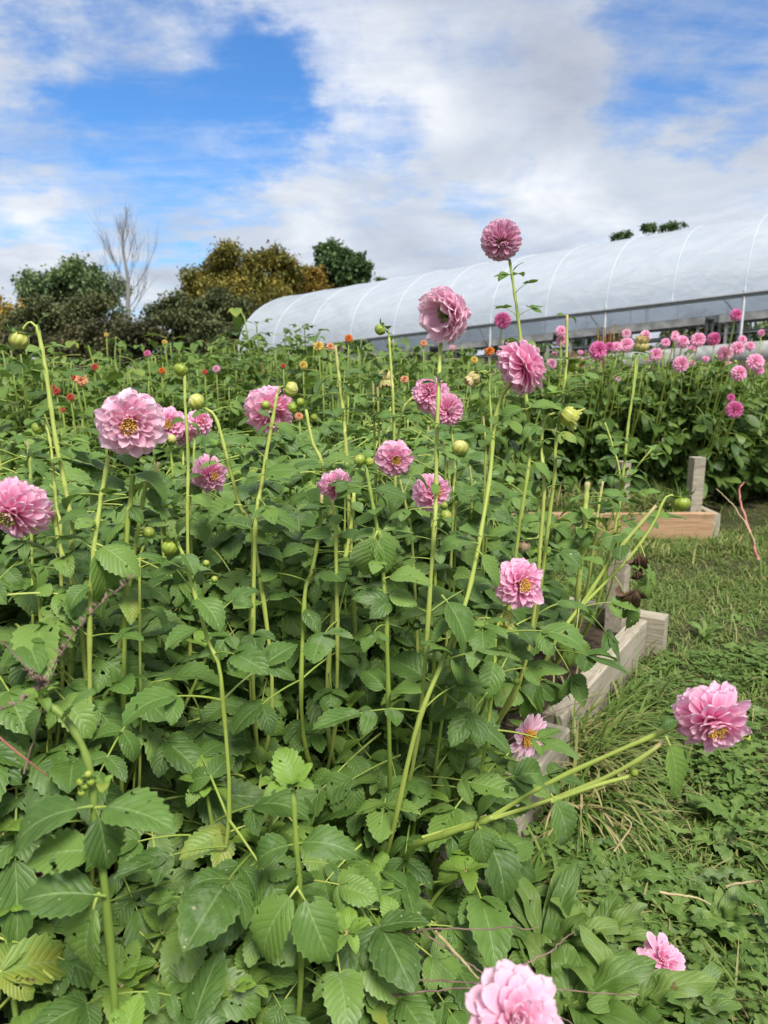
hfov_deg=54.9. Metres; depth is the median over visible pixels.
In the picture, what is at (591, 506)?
grass tuft
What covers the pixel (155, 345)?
dahlia plant
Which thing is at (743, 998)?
grass tuft
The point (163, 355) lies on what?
leafy shoot plant
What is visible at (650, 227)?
tree
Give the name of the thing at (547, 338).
greenhouse bench
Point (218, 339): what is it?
dahlia plant
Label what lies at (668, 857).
grass tuft
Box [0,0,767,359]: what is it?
sky
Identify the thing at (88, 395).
dahlia plant
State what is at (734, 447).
dahlia plant
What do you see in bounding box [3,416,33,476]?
dahlia plant
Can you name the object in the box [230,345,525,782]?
dahlia plant
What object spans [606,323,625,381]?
spike flower
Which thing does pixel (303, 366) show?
dahlia plant
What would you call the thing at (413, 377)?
dahlia plant
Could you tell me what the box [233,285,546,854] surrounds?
dahlia plant
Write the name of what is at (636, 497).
grass tuft
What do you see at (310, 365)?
dahlia plant
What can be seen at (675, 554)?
grass tuft
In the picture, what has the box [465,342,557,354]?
tree
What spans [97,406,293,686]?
dahlia plant
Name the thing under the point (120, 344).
dahlia plant
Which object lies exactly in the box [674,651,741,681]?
grass tuft
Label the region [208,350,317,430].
dahlia plant
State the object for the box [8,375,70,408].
dahlia plant
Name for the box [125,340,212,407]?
dahlia plant
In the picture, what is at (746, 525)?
dry stalk
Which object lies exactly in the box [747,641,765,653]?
weed plant
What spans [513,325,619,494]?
dahlia plant
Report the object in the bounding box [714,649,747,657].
weed plant
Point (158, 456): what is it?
dahlia plant
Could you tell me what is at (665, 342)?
dahlia plant
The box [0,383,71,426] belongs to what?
dahlia plant
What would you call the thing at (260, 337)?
dahlia plant
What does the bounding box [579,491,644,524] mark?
grass tuft
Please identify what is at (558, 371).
dahlia plant
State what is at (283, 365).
dahlia plant
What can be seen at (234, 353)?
leafy shoot plant
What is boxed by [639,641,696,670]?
grass tuft
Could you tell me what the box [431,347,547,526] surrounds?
dahlia plant
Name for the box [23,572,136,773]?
grass stalk
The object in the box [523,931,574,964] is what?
twig
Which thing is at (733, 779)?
weed plant
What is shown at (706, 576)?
grass tuft
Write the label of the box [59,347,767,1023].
ground
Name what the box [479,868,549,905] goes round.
weed plant
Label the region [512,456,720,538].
raised bed
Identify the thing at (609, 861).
grass tuft
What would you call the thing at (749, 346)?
dahlia plant
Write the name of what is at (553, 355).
dahlia plant
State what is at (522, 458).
dahlia plant
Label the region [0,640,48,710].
grass stalk
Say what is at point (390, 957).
dahlia plant
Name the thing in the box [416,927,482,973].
twig
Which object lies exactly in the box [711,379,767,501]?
dahlia plant
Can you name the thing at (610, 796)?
grass tuft
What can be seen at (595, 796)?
grass tuft
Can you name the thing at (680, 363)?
dahlia plant
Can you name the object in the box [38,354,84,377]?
dahlia plant
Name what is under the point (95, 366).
dahlia plant
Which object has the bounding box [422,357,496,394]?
dahlia plant
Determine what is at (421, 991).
twig
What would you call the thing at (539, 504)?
grass tuft
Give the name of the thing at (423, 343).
dahlia plant
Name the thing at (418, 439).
dahlia plant
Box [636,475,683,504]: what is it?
grass tuft
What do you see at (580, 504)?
grass tuft
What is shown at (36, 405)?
dahlia plant
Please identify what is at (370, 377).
dahlia plant
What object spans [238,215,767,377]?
greenhouse
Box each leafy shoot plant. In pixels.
[100,356,123,391]
[151,346,174,392]
[212,343,242,428]
[222,341,252,430]
[242,318,279,385]
[242,337,266,417]
[278,326,311,389]
[288,324,314,394]
[345,354,377,420]
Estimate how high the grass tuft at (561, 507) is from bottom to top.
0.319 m
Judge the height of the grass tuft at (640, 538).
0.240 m
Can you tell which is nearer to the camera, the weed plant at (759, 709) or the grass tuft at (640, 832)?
the grass tuft at (640, 832)
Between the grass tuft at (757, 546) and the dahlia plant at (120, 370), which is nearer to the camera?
the grass tuft at (757, 546)
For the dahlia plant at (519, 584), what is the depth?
1.28 m
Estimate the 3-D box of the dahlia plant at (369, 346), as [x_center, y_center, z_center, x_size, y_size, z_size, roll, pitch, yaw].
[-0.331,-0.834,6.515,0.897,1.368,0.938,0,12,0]
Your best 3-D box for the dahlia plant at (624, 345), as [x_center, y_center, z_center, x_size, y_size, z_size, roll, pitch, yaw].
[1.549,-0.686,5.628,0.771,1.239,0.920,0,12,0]
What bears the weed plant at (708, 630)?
on the ground at (749, 503)
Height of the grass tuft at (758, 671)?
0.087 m
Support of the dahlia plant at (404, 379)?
on the soil at (593, 636)
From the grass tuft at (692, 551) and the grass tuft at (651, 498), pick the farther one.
the grass tuft at (651, 498)
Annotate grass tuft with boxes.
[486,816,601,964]
[501,674,704,847]
[520,657,692,786]
[524,718,697,858]
[526,492,568,517]
[535,483,581,511]
[540,476,597,505]
[540,486,593,511]
[543,829,652,910]
[545,660,599,729]
[546,474,581,505]
[546,483,603,511]
[550,491,608,525]
[551,521,601,545]
[552,521,602,549]
[554,482,583,501]
[562,548,606,564]
[563,483,609,507]
[564,482,626,526]
[570,785,648,825]
[575,478,643,511]
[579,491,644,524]
[581,676,687,790]
[586,691,658,726]
[589,495,656,526]
[590,474,652,509]
[604,525,661,545]
[606,650,691,725]
[612,531,672,555]
[612,805,673,867]
[613,825,697,890]
[622,653,702,697]
[629,483,651,506]
[630,483,683,511]
[633,486,672,509]
[634,531,714,564]
[635,487,672,506]
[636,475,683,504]
[638,484,706,511]
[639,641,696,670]
[643,716,697,769]
[647,733,744,795]
[653,478,718,510]
[656,539,693,562]
[660,534,718,566]
[674,608,760,647]
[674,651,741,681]
[687,939,767,1023]
[688,565,725,585]
[689,521,750,552]
[698,520,766,563]
[724,528,767,556]
[724,541,765,559]
[729,651,767,691]
[733,554,767,580]
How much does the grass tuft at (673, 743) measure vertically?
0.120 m
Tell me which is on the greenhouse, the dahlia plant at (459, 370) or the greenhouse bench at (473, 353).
the greenhouse bench at (473, 353)
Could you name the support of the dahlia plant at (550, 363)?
on the soil at (627, 509)
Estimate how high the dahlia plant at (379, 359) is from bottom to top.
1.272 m
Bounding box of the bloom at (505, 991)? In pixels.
[465,959,563,1023]
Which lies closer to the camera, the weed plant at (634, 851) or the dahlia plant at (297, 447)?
the weed plant at (634, 851)
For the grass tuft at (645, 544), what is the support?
on the ground at (749, 503)
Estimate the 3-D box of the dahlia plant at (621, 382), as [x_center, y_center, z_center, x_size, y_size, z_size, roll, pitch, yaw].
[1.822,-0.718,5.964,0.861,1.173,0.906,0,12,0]
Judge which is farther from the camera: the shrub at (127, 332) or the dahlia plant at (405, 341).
the shrub at (127, 332)
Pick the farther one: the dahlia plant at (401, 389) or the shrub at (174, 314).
the shrub at (174, 314)
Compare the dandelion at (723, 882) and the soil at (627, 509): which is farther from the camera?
the soil at (627, 509)
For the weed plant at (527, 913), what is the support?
on the ground at (749, 503)
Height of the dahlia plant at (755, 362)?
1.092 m
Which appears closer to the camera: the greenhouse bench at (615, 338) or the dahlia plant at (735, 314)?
the dahlia plant at (735, 314)
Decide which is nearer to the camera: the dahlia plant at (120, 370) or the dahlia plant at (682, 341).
the dahlia plant at (682, 341)
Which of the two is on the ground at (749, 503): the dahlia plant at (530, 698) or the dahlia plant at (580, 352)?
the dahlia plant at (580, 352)
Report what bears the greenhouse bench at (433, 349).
on the greenhouse
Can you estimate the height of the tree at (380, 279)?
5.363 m
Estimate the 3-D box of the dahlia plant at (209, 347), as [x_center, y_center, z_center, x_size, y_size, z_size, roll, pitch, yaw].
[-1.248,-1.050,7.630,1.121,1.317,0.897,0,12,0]
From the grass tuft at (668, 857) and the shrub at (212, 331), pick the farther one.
the shrub at (212, 331)
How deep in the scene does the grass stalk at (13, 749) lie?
0.85 m
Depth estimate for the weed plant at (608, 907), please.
1.47 m
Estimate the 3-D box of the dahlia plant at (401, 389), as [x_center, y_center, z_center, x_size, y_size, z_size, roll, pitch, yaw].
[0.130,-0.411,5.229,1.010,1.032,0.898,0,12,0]
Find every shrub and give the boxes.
[0,285,136,367]
[0,321,76,377]
[47,311,176,371]
[139,284,259,349]
[172,314,263,367]
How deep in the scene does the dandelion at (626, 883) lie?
1.62 m
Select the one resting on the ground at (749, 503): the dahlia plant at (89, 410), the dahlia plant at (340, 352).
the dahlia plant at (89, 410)
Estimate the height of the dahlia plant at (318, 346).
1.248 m
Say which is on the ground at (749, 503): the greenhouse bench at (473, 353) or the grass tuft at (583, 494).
the grass tuft at (583, 494)
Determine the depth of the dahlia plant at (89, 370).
5.17 m
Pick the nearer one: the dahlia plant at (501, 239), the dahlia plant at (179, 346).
the dahlia plant at (501, 239)
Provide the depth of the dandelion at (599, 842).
1.75 m
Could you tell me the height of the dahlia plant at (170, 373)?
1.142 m
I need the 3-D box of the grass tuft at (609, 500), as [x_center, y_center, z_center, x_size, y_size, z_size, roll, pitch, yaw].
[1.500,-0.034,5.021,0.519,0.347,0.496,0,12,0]
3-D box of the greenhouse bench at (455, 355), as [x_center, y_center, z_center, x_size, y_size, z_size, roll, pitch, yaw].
[1.188,-4.698,23.753,3.300,1.398,1.190,7,14,32]
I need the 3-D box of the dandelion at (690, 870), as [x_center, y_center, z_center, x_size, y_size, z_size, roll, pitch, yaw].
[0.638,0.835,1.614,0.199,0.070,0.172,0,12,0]
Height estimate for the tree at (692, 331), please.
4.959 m
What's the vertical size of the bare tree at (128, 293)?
7.877 m
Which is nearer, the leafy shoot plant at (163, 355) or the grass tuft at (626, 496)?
the grass tuft at (626, 496)
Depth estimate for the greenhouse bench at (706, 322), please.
17.87 m
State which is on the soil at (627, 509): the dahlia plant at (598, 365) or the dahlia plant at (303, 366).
the dahlia plant at (598, 365)
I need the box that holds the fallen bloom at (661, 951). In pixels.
[636,930,685,970]
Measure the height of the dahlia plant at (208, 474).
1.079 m
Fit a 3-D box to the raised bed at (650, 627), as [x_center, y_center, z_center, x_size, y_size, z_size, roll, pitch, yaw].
[-0.491,0.553,1.990,1.692,0.430,3.338,7,14,32]
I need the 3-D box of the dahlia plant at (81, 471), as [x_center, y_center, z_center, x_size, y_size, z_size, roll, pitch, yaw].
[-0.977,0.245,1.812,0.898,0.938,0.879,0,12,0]
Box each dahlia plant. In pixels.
[0,315,181,871]
[0,344,61,410]
[0,344,118,474]
[0,352,105,425]
[0,356,363,849]
[0,363,111,386]
[0,364,28,421]
[0,364,68,397]
[0,374,100,420]
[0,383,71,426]
[0,387,303,1022]
[0,388,139,479]
[0,394,73,454]
[0,428,161,695]
[0,549,75,688]
[0,682,260,1023]
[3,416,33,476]
[4,384,94,475]
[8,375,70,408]
[8,1000,50,1023]
[10,393,144,526]
[23,375,178,506]
[29,389,184,489]
[30,746,437,1023]
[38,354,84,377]
[49,408,143,525]
[51,354,214,466]
[52,375,163,480]
[54,333,164,411]
[54,363,167,436]
[57,336,138,390]
[65,340,182,410]
[82,353,197,409]
[87,356,161,384]
[96,350,215,473]
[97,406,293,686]
[103,373,404,768]
[112,379,255,505]
[124,333,232,407]
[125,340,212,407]
[126,365,202,389]
[130,424,326,565]
[131,336,216,387]
[136,370,252,486]
[140,357,237,424]
[144,367,200,522]
[149,351,252,430]
[169,412,302,474]
[172,353,267,402]
[176,365,254,436]
[208,345,280,375]
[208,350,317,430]
[210,333,282,379]
[215,337,280,378]
[216,307,365,436]
[216,327,314,393]
[219,381,252,428]
[221,358,311,398]
[226,416,370,500]
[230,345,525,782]
[232,329,342,385]
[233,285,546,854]
[233,363,351,454]
[238,361,398,454]
[243,802,534,1023]
[262,680,751,909]
[272,218,598,747]
[279,343,391,465]
[282,340,314,369]
[285,341,397,437]
[286,342,395,426]
[294,334,403,442]
[295,319,543,718]
[295,375,410,424]
[308,342,426,440]
[313,338,379,418]
[316,420,506,555]
[320,454,525,792]
[323,407,500,481]
[324,349,343,367]
[325,355,388,371]
[328,375,488,479]
[334,349,413,382]
[335,341,434,421]
[342,382,458,440]
[351,335,411,385]
[369,341,472,384]
[369,367,435,394]
[371,354,495,425]
[372,340,502,435]
[381,453,586,852]
[402,357,453,375]
[407,353,486,412]
[414,352,435,372]
[419,356,541,526]
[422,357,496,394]
[425,389,518,450]
[428,389,559,511]
[431,346,493,415]
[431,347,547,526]
[434,312,523,454]
[442,348,485,389]
[442,359,519,415]
[446,345,484,371]
[454,375,511,420]
[473,334,686,678]
[486,487,695,719]
[491,364,582,480]
[492,352,522,427]
[493,358,574,491]
[496,363,555,412]
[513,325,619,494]
[537,345,573,377]
[538,341,620,493]
[538,353,655,497]
[542,358,618,395]
[547,337,639,494]
[550,357,622,405]
[563,348,691,487]
[569,350,649,482]
[573,350,613,381]
[599,334,694,491]
[612,329,658,401]
[614,335,746,401]
[620,331,727,496]
[639,333,730,493]
[639,360,755,490]
[643,341,744,501]
[645,373,729,422]
[655,332,765,492]
[659,372,759,504]
[663,308,758,497]
[677,353,765,489]
[702,356,763,388]
[704,369,767,481]
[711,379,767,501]
[714,375,767,502]
[734,329,767,415]
[739,374,767,483]
[748,374,767,493]
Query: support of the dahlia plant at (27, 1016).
on the soil at (593, 636)
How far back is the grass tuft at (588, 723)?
2.14 m
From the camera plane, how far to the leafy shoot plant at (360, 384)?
4.84 m
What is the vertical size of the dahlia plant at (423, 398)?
1.176 m
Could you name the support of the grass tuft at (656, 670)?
on the ground at (749, 503)
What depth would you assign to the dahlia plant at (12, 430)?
4.06 m
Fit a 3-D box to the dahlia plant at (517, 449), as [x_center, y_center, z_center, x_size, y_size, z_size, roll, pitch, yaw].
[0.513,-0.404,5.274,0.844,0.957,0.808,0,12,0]
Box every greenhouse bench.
[338,346,448,366]
[372,345,471,367]
[406,348,498,363]
[442,333,563,363]
[469,330,581,363]
[565,316,713,356]
[590,315,724,345]
[613,324,731,353]
[719,309,767,343]
[734,309,767,341]
[748,321,761,341]
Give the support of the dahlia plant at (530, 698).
on the soil at (593, 636)
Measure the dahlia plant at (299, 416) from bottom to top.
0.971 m
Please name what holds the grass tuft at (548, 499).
on the ground at (749, 503)
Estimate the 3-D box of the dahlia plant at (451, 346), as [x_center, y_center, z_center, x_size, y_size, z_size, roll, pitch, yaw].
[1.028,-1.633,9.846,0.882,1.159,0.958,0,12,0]
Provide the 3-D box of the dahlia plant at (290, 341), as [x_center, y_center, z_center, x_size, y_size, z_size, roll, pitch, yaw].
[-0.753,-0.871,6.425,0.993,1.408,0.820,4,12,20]
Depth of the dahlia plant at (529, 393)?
6.86 m
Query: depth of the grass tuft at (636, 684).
2.46 m
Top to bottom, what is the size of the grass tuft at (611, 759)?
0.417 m
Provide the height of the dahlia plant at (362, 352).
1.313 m
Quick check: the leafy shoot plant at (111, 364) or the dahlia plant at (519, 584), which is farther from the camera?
the leafy shoot plant at (111, 364)
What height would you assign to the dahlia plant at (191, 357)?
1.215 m
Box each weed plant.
[419,935,467,1014]
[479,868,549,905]
[506,862,632,989]
[522,931,657,1023]
[540,894,657,950]
[578,925,716,1023]
[585,874,642,901]
[604,831,647,865]
[609,804,649,828]
[618,675,673,713]
[632,920,688,966]
[637,910,676,934]
[663,901,724,954]
[663,961,741,1023]
[682,792,730,815]
[684,821,745,863]
[684,885,758,948]
[688,620,724,644]
[700,678,740,686]
[712,767,765,811]
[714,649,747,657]
[714,764,767,791]
[716,951,766,992]
[722,613,756,626]
[735,838,767,863]
[736,666,767,684]
[740,761,767,784]
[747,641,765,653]
[748,703,767,719]
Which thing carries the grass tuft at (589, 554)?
on the ground at (749, 503)
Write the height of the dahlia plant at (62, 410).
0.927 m
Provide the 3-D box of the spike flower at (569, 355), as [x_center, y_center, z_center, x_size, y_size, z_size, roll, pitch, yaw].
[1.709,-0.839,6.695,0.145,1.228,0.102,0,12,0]
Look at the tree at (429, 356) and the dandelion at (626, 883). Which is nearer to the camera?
the dandelion at (626, 883)
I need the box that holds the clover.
[420,646,767,1023]
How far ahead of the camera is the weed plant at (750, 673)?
2.71 m
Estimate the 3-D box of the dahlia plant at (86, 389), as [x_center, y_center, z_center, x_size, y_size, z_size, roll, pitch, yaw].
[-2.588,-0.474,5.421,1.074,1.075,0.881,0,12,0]
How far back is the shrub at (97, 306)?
26.43 m
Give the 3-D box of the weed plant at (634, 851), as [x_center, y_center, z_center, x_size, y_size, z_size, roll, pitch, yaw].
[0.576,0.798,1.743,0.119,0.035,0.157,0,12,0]
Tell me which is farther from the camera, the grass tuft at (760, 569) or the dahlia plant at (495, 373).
the dahlia plant at (495, 373)
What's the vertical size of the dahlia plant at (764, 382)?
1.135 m
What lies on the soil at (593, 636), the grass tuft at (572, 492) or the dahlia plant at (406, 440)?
the dahlia plant at (406, 440)
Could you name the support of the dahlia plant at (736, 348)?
on the ground at (749, 503)
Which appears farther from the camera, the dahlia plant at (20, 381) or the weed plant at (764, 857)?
the dahlia plant at (20, 381)
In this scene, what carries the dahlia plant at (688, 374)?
on the ground at (749, 503)
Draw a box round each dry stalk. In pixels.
[716,489,755,543]
[738,482,759,559]
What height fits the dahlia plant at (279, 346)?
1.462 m
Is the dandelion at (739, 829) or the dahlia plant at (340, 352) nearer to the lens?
the dandelion at (739, 829)
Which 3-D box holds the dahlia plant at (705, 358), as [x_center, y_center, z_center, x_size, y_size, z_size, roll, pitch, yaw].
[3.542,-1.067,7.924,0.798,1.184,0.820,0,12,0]
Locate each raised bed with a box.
[307,551,668,1021]
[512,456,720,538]
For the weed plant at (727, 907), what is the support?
on the ground at (749, 503)
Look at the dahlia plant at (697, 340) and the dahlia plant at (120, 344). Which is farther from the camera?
the dahlia plant at (120, 344)
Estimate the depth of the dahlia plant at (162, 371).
4.46 m
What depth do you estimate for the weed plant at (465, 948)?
1.38 m
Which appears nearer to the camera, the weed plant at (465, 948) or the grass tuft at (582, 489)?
the weed plant at (465, 948)
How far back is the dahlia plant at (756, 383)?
6.22 m
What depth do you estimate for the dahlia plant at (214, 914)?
0.98 m
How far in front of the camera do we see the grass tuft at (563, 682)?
2.47 m
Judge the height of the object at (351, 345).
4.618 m
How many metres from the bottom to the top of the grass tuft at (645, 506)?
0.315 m
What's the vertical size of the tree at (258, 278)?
6.771 m
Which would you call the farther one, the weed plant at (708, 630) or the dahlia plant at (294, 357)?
the dahlia plant at (294, 357)
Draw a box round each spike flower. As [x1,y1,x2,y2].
[568,350,582,377]
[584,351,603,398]
[596,327,613,381]
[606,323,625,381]
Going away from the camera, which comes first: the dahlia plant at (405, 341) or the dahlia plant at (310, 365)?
the dahlia plant at (310, 365)
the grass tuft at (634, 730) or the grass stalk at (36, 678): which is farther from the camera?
the grass tuft at (634, 730)
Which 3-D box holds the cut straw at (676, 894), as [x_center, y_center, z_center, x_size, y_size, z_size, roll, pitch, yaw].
[0.549,0.704,1.350,0.095,0.026,0.009,0,12,0]
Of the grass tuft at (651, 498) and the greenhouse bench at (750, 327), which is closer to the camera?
the grass tuft at (651, 498)
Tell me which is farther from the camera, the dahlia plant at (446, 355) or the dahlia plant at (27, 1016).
the dahlia plant at (446, 355)
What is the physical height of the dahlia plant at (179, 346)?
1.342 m
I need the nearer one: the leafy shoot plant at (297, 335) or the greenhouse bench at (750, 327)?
the leafy shoot plant at (297, 335)
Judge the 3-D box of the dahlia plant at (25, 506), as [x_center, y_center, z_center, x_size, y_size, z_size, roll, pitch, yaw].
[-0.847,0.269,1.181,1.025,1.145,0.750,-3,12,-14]
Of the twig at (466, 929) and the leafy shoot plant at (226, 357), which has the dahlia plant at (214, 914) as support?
the twig at (466, 929)
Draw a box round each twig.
[391,987,639,995]
[403,926,537,933]
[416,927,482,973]
[420,979,572,1023]
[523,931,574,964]
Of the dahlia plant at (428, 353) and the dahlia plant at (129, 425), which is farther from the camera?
the dahlia plant at (428, 353)
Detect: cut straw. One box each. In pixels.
[434,930,479,979]
[613,815,631,851]
[658,890,710,904]
[726,880,762,887]
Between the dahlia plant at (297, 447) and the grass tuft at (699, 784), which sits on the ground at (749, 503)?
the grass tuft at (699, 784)
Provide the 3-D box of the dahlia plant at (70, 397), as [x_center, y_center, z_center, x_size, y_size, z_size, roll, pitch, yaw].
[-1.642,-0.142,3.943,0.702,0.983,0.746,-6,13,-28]
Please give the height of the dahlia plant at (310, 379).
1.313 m
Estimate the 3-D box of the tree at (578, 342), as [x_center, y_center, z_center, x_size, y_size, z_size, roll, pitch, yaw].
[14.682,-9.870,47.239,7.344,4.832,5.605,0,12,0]
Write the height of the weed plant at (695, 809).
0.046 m
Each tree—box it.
[0,287,34,330]
[10,251,135,370]
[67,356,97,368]
[86,195,160,375]
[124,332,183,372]
[166,236,308,320]
[287,263,333,353]
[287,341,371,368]
[308,237,374,351]
[373,276,386,364]
[379,352,459,364]
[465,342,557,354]
[564,335,661,353]
[608,220,688,241]
[657,324,750,347]
[745,321,767,341]
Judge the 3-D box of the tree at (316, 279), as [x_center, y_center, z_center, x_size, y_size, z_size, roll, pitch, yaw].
[-3.790,-9.167,36.300,2.818,5.920,3.683,0,12,0]
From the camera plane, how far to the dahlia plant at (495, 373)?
8.89 m
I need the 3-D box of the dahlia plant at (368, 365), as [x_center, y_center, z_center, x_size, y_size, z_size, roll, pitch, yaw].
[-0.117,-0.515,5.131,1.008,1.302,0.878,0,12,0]
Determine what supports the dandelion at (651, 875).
on the ground at (749, 503)
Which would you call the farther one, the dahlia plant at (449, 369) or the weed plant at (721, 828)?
the dahlia plant at (449, 369)
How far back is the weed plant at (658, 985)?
1.29 m
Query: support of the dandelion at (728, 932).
on the ground at (749, 503)
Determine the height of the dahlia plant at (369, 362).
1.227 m
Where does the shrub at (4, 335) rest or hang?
on the ground at (749, 503)
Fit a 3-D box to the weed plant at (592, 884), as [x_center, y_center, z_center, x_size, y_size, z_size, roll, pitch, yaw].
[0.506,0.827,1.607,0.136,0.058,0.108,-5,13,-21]
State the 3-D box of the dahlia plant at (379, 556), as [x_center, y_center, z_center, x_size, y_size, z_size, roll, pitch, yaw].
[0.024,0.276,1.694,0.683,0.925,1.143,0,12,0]
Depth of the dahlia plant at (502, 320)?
4.97 m
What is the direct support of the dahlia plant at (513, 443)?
on the ground at (749, 503)
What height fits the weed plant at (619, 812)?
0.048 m
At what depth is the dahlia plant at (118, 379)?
4.69 m
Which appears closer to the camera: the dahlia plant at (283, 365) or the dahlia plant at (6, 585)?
the dahlia plant at (6, 585)
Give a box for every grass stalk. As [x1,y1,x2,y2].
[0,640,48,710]
[0,737,47,776]
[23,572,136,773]
[508,693,604,740]
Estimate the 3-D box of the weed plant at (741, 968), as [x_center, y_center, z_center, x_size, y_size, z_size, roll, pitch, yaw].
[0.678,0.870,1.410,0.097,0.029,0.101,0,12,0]
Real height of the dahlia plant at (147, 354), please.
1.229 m
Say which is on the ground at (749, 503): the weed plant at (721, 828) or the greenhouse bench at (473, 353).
the weed plant at (721, 828)
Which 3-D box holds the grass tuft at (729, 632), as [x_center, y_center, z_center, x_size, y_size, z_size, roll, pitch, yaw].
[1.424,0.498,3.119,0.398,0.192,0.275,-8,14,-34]
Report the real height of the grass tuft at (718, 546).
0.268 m
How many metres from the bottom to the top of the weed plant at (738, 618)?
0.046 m
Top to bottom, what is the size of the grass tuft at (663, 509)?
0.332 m
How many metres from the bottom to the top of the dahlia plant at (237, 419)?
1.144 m
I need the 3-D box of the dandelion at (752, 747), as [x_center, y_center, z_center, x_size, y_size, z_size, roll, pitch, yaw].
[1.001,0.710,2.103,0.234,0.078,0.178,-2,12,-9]
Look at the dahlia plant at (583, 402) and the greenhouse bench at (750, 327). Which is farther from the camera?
the greenhouse bench at (750, 327)
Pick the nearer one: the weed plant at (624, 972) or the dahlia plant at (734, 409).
the weed plant at (624, 972)
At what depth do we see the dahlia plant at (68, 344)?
5.71 m
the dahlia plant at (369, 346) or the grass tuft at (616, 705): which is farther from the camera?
the dahlia plant at (369, 346)
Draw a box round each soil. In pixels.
[0,622,617,1023]
[509,491,683,511]
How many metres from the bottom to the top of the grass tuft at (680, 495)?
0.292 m
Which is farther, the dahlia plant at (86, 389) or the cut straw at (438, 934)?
the dahlia plant at (86, 389)
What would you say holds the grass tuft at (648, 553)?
on the ground at (749, 503)
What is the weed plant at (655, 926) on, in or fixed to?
on the ground at (749, 503)
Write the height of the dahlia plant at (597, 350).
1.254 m
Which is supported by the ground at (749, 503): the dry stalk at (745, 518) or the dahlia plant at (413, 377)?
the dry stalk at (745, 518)
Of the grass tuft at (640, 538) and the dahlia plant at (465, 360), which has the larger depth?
the dahlia plant at (465, 360)
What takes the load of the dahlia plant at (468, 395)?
on the soil at (627, 509)
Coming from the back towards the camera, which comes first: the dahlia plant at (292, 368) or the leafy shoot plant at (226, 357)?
the dahlia plant at (292, 368)
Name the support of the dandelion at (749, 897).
on the ground at (749, 503)
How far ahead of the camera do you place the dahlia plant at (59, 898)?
0.79 m
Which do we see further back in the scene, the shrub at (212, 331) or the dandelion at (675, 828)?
the shrub at (212, 331)
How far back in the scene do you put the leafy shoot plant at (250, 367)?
5.03 m
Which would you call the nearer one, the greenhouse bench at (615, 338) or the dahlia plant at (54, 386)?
the dahlia plant at (54, 386)
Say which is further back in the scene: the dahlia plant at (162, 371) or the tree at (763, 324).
the tree at (763, 324)
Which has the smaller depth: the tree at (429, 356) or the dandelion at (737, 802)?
the dandelion at (737, 802)
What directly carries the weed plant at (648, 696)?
on the ground at (749, 503)
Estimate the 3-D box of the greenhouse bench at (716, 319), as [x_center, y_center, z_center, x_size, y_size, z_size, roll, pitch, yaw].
[7.234,-4.487,19.804,3.300,1.398,1.190,7,14,32]
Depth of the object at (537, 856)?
1.62 m
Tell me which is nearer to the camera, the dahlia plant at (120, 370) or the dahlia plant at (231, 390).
the dahlia plant at (231, 390)
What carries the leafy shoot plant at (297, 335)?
on the ground at (749, 503)
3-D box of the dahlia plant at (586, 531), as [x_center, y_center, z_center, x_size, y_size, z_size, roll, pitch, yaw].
[0.555,-0.004,2.494,0.649,1.141,1.294,-4,12,-19]
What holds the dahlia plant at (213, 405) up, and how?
on the ground at (749, 503)
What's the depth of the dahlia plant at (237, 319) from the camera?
5.01 m
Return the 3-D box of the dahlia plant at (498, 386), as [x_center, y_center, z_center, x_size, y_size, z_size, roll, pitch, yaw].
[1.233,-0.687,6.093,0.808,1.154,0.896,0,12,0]
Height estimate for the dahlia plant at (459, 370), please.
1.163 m
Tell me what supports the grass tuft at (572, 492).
on the ground at (749, 503)
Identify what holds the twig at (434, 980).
on the dahlia plant at (214, 914)
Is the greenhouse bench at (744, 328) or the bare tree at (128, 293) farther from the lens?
the bare tree at (128, 293)
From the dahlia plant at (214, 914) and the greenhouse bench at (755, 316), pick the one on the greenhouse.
the greenhouse bench at (755, 316)
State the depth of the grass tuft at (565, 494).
5.43 m
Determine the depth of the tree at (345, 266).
37.25 m
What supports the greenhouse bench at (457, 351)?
on the greenhouse
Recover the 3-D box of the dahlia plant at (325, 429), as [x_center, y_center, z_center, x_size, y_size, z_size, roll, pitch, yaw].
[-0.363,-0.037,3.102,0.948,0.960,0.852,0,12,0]
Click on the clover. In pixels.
(679, 1014)
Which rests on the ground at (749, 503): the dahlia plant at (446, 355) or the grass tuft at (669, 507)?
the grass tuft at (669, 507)
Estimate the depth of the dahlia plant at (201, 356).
6.35 m
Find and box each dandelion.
[539,827,617,866]
[551,851,640,904]
[562,842,673,909]
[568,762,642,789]
[614,804,692,849]
[635,850,734,911]
[643,859,713,922]
[683,792,767,849]
[696,909,767,973]
[698,742,767,778]
[698,802,767,848]
[705,864,767,922]
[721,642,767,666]
[739,888,767,955]
[740,969,767,1013]
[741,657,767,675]

